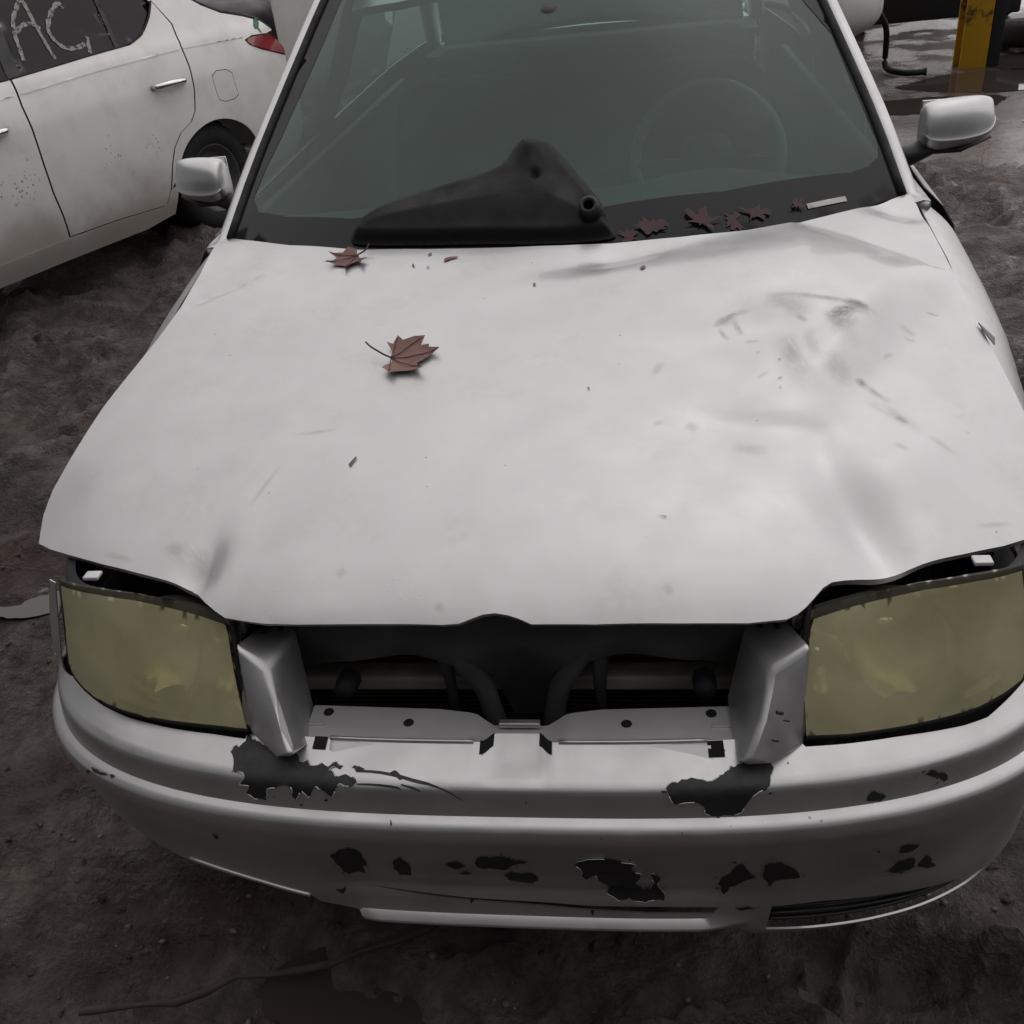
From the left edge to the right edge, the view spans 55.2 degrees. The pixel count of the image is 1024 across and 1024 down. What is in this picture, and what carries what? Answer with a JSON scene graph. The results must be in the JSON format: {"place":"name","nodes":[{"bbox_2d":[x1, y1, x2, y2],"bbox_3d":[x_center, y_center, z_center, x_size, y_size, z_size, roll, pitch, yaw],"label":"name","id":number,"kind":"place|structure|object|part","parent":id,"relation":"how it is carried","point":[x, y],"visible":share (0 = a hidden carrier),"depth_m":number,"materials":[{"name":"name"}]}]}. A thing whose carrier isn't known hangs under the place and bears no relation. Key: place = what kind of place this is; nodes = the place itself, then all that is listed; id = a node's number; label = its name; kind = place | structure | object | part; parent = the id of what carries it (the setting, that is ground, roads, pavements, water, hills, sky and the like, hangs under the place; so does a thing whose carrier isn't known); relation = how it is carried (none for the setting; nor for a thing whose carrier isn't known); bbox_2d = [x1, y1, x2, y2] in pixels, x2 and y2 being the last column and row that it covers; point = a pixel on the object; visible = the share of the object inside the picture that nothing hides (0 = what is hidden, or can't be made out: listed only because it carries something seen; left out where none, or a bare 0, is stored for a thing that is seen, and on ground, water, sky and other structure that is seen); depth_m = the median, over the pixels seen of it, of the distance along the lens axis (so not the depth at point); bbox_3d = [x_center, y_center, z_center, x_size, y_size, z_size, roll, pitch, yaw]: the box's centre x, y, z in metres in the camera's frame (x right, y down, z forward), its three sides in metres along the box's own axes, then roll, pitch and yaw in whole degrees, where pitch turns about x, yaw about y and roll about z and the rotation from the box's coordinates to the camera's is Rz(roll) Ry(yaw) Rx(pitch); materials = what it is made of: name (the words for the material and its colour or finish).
{"place":"outdoors","nodes":[
{"label":"outdoors","id":0,"kind":"place"},
{"bbox_2d":[0,143,1023,1023],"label":"ground","id":1,"kind":"structure","parent":0,"point":[958,957],"depth_m":1.83,"materials":[{"name":"grey soil"}]},
{"bbox_2d":[0,582,66,617],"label":"puddle","id":2,"kind":"object","parent":1,"relation":"on","point":[35,606],"visible":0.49,"depth_m":2.75,"materials":[{"name":"grey liquid"}]},
{"bbox_2d":[0,0,286,287],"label":"white sedan","id":3,"kind":"object","parent":1,"relation":"on","point":[103,132],"visible":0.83,"depth_m":4.91,"materials":[{"name":"paint"}]},
{"bbox_3d":[-2.577,-1.912,4.093,0.208,0.380,0.952,12,37,26],"label":"front window","id":4,"kind":"part","parent":3,"relation":"part of","materials":[{"name":"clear glass"}]},
{"bbox_3d":[-2.451,-1.370,4.234,0.067,0.727,1.050,12,37,26],"label":"front door","id":5,"kind":"part","parent":3,"relation":"part of","materials":[{"name":"white paint"}]},
{"bbox_3d":[-2.189,-2.334,4.659,0.236,0.362,0.664,11,37,25],"label":"rear window","id":6,"kind":"part","parent":3,"relation":"part of","materials":[{"name":"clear glass"}]},
{"bbox_3d":[-1.966,-1.989,4.948,0.160,0.935,1.106,8,36,22],"label":"rear door","id":7,"kind":"part","parent":3,"relation":"part of","materials":[{"name":"white paint"}]},
{"bbox_3d":[-1.963,-2.563,4.972,0.182,0.322,0.304,21,42,36],"label":"quarter window","id":8,"kind":"part","parent":3,"relation":"part of","materials":[{"name":"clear glass"}]},
{"bbox_2d":[107,0,277,39],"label":"dark car","id":9,"kind":"object","parent":1,"relation":"on","point":[261,10],"visible":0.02,"depth_m":7.42,"materials":[{"name":"black paint"}]},
{"bbox_2d":[78,898,478,1015],"bbox_3d":[-0.378,0.794,1.726,0.752,0.056,0.067,-13,33,-9],"label":"stick","id":10,"kind":"object","parent":1,"relation":"on","point":[220,984],"visible":0.78,"depth_m":1.70,"materials":[{"name":"brown wood"}]},
{"bbox_2d":[259,946,540,1023],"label":"puddle","id":11,"kind":"object","parent":1,"relation":"on","point":[314,998],"visible":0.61,"depth_m":1.69,"materials":[{"name":"brown liquid"}]},
{"bbox_2d":[0,164,1017,1016],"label":"mud clods","id":12,"kind":"object","parent":1,"relation":"on","point":[622,940],"visible":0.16,"depth_m":1.78,"materials":[{"name":"brown soil"}]},
{"bbox_2d":[0,266,1017,1023],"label":"pebbles","id":13,"kind":"object","parent":1,"relation":"on","point":[432,952],"visible":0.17,"depth_m":1.73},
{"bbox_2d":[39,0,1023,933],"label":"silver sedan","id":14,"kind":"object","parent":1,"relation":"on","point":[481,618],"visible":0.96,"depth_m":1.45,"materials":[{"name":"paint"}]},
{"bbox_3d":[-0.584,-0.799,2.750,0.304,1.105,1.030,-1,33,8],"label":"front door","id":15,"kind":"part","parent":14,"relation":"part of","materials":[{"name":"silver metal"}]},
{"bbox_2d":[325,243,369,267],"bbox_3d":[-0.330,-0.509,1.949,0.094,0.024,0.092,-1,33,8],"label":"maple leaf","id":16,"kind":"object","parent":14,"relation":"on","point":[347,256],"visible":1,"depth_m":1.96,"materials":[{"name":"brown plant"}]},
{"bbox_2d":[365,335,438,371],"bbox_3d":[-0.178,-0.269,1.654,0.102,0.028,0.122,-20,35,-20],"label":"maple leaf","id":17,"kind":"object","parent":14,"relation":"on","point":[409,353],"visible":1,"depth_m":1.66,"materials":[{"name":"brown plant"}]},
{"bbox_2d":[444,256,457,260],"bbox_3d":[-0.119,-0.491,1.897,0.031,0.003,0.013,-17,34,-15],"label":"leaf crumb","id":18,"kind":"object","parent":14,"relation":"on","point":[448,258],"visible":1,"depth_m":1.90,"materials":[{"name":"brown plant"}]},
{"bbox_2d":[350,138,615,245],"bbox_3d":[-0.067,-0.648,1.985,0.548,0.163,0.233,-1,33,8],"label":"cowl panel","id":19,"kind":"object","parent":14,"relation":"on","point":[531,191],"visible":1,"depth_m":1.95,"materials":[{"name":"black plastic"}]},
{"bbox_2d":[616,228,638,241],"bbox_3d":[0.225,-0.538,1.903,0.042,0.020,0.030,-14,33,-11],"label":"fallen leaf","id":20,"kind":"object","parent":14,"relation":"on","point":[627,234],"visible":0.96,"depth_m":1.90,"materials":[{"name":"brown plant"}]},
{"bbox_2d":[633,215,668,234],"bbox_3d":[0.270,-0.558,1.904,0.068,0.027,0.038,4,34,17],"label":"fallen leaf","id":21,"kind":"object","parent":14,"relation":"on","point":[646,226],"visible":1,"depth_m":1.91,"materials":[{"name":"brown plant"}]},
{"bbox_2d":[684,207,723,228],"bbox_3d":[0.375,-0.575,1.909,0.075,0.035,0.046,4,34,16],"label":"fallen leaf","id":22,"kind":"object","parent":14,"relation":"on","point":[703,217],"visible":1,"depth_m":1.91,"materials":[{"name":"brown plant"}]},
{"bbox_2d":[723,212,743,230],"bbox_3d":[0.433,-0.567,1.910,0.036,0.031,0.044,-7,33,-1],"label":"fallen leaf","id":23,"kind":"object","parent":14,"relation":"on","point":[733,222],"visible":0.98,"depth_m":1.91,"materials":[{"name":"brown plant"}]},
{"bbox_2d":[740,204,771,219],"bbox_3d":[0.479,-0.588,1.919,0.059,0.022,0.032,-12,33,-9],"label":"fallen leaf","id":24,"kind":"object","parent":14,"relation":"on","point":[755,212],"visible":1,"depth_m":1.92,"materials":[{"name":"brown plant"}]},
{"bbox_2d":[791,199,804,207],"bbox_3d":[0.563,-0.609,1.932,0.029,0.016,0.032,-1,33,8],"label":"fallen leaf","id":25,"kind":"object","parent":14,"relation":"on","point":[796,203],"visible":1,"depth_m":1.93,"materials":[{"name":"brown plant"}]},
{"bbox_2d":[807,196,846,208],"bbox_3d":[0.626,-0.615,1.947,0.089,0.008,0.010,-15,34,-12],"label":"paper strip","id":26,"kind":"object","parent":14,"relation":"attached to","point":[827,202],"visible":1,"depth_m":1.95,"materials":[{"name":"white paper"}]},
{"bbox_3d":[0.895,-0.836,2.541,0.304,1.105,1.030,-1,33,8],"label":"front door","id":27,"kind":"part","parent":14,"relation":"part of","materials":[{"name":"silver metal"}]},
{"bbox_2d":[270,0,883,60],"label":"parked car","id":28,"kind":"object","parent":1,"relation":"on","point":[290,16],"visible":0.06,"depth_m":7.04,"materials":[{"name":"white paint"}]},
{"bbox_2d":[854,0,1023,182],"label":"concrete apron","id":29,"kind":"object","parent":1,"relation":"on","point":[928,44],"visible":0.18,"depth_m":7.37,"materials":[{"name":"grey concrete"}]},
{"bbox_2d":[879,11,926,75],"bbox_3d":[2.893,-3.476,7.223,0.366,0.497,0.485,12,37,26],"label":"hose","id":30,"kind":"object","parent":29,"relation":"on","point":[887,68],"visible":0.94,"depth_m":7.33,"materials":[{"name":"black rubber"}]},
{"bbox_2d":[883,95,1006,114],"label":"puddle","id":31,"kind":"object","parent":29,"relation":"on","point":[905,106],"visible":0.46,"depth_m":6.58,"materials":[{"name":"grey liquid"}]},
{"bbox_2d":[873,0,1021,24],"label":"dark vehicle","id":32,"kind":"object","parent":29,"relation":"on","point":[898,11],"visible":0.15,"depth_m":8.88,"materials":[{"name":"black metal"}]},
{"bbox_2d":[895,69,1023,92],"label":"puddle","id":33,"kind":"object","parent":29,"relation":"on","point":[998,80],"visible":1,"depth_m":7.01,"materials":[{"name":"grey liquid"}]},
{"bbox_2d":[952,0,1008,68],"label":"steel post","id":34,"kind":"object","parent":29,"relation":"on","point":[979,33],"visible":1,"depth_m":7.29,"materials":[{"name":"yellow metal"}]},
{"bbox_2d":[996,52,1023,69],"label":"puddle","id":35,"kind":"object","parent":29,"relation":"on","point":[1012,61],"visible":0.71,"depth_m":7.46,"materials":[{"name":"brown liquid"}]},
{"bbox_2d":[1001,18,1023,47],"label":"tyre","id":36,"kind":"object","parent":29,"relation":"on","point":[1013,35],"visible":0.68,"depth_m":7.66,"materials":[{"name":"black rubber"}]}
]}

